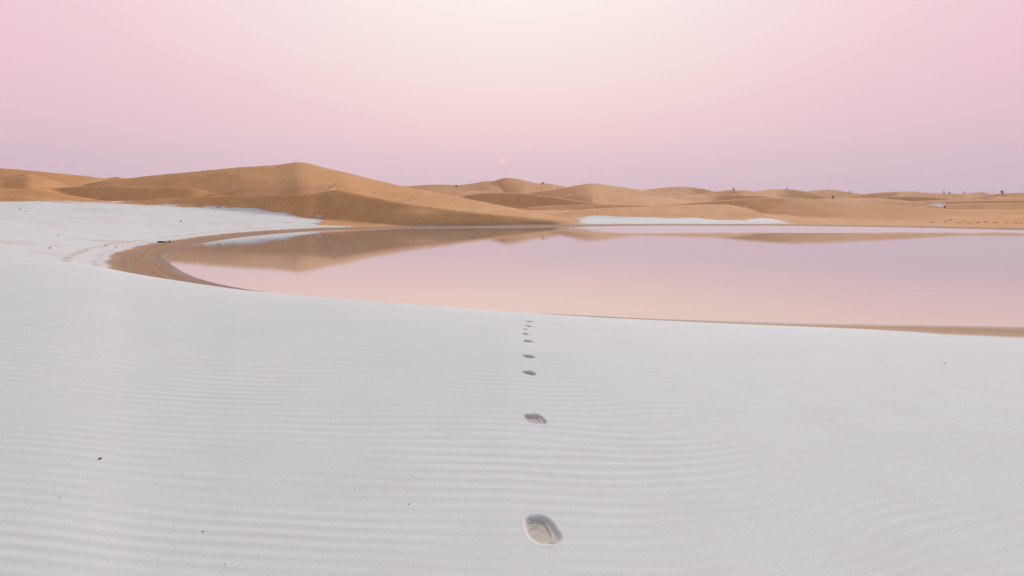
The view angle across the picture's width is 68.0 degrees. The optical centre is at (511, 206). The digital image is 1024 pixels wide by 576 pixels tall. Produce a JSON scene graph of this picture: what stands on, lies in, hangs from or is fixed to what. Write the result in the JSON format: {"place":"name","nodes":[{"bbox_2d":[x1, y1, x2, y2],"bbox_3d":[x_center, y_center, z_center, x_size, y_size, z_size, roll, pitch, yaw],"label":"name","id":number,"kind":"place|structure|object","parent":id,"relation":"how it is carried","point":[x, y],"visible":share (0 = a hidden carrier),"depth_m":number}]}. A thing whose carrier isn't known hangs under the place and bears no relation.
{"place":"outdoors","nodes":[
{"label":"outdoors","id":0,"kind":"place"},
{"bbox_2d":[0,168,221,202],"bbox_3d":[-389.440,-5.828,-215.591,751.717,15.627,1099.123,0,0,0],"label":"dunes","id":1,"kind":"structure","parent":0,"point":[21,185],"depth_m":175.28},
{"bbox_2d":[0,200,375,262],"bbox_3d":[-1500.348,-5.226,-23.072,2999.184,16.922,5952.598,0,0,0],"label":"sand flat","id":2,"kind":"structure","parent":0,"point":[36,228],"depth_m":93.08},
{"bbox_2d":[79,162,575,225],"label":"dune","id":3,"kind":"structure","parent":0,"point":[306,190],"depth_m":146.07},
{"bbox_2d":[500,157,506,163],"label":"sun disc","id":4,"kind":"object","parent":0,"point":[503,160],"visible":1,"depth_m":11957.73},
{"bbox_2d":[0,256,1023,575],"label":"white sand","id":5,"kind":"structure","parent":0,"point":[236,432],"depth_m":5.44},
{"bbox_2d":[521,354,536,358],"bbox_3d":[0.188,1.694,8.501,0.170,0.042,0.272,0,0,-24],"label":"footprint","id":6,"kind":"object","parent":5,"relation":"on","point":[528,356],"visible":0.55,"depth_m":8.57},
{"bbox_2d":[521,371,537,375],"bbox_3d":[0.176,1.681,7.606,0.160,0.039,0.272,0,0,-24],"label":"footprint","id":7,"kind":"object","parent":5,"relation":"on","point":[531,373],"visible":0.56,"depth_m":7.66},
{"bbox_2d":[520,413,549,424],"bbox_3d":[0.177,1.662,5.909,0.239,0.036,0.408,0,0,-14],"label":"footprint","id":8,"kind":"object","parent":5,"relation":"on","point":[535,418],"visible":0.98,"depth_m":5.96},
{"bbox_2d":[519,512,566,547],"bbox_3d":[0.152,1.644,3.841,0.248,0.038,0.510,0,0,-9],"label":"footprint","id":9,"kind":"object","parent":5,"relation":"on","point":[541,529],"visible":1,"depth_m":3.87},
{"bbox_2d":[0,0,1023,193],"label":"sky","id":10,"kind":"structure","parent":0,"point":[855,96]},
{"bbox_2d":[75,222,1023,329],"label":"beach","id":11,"kind":"structure","parent":0,"point":[147,258],"depth_m":58.30},
{"bbox_2d":[167,226,1023,326],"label":"water","id":12,"kind":"structure","parent":0,"point":[874,275],"depth_m":40.27},
{"bbox_2d":[376,198,1023,227],"bbox_3d":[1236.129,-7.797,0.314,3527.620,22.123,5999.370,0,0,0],"label":"shore dunes","id":13,"kind":"structure","parent":0,"point":[782,211],"depth_m":156.00},
{"bbox_2d":[404,178,1023,209],"bbox_3d":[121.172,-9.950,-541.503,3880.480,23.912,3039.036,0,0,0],"label":"distant dunes","id":14,"kind":"structure","parent":0,"point":[518,193],"depth_m":432.46}
]}

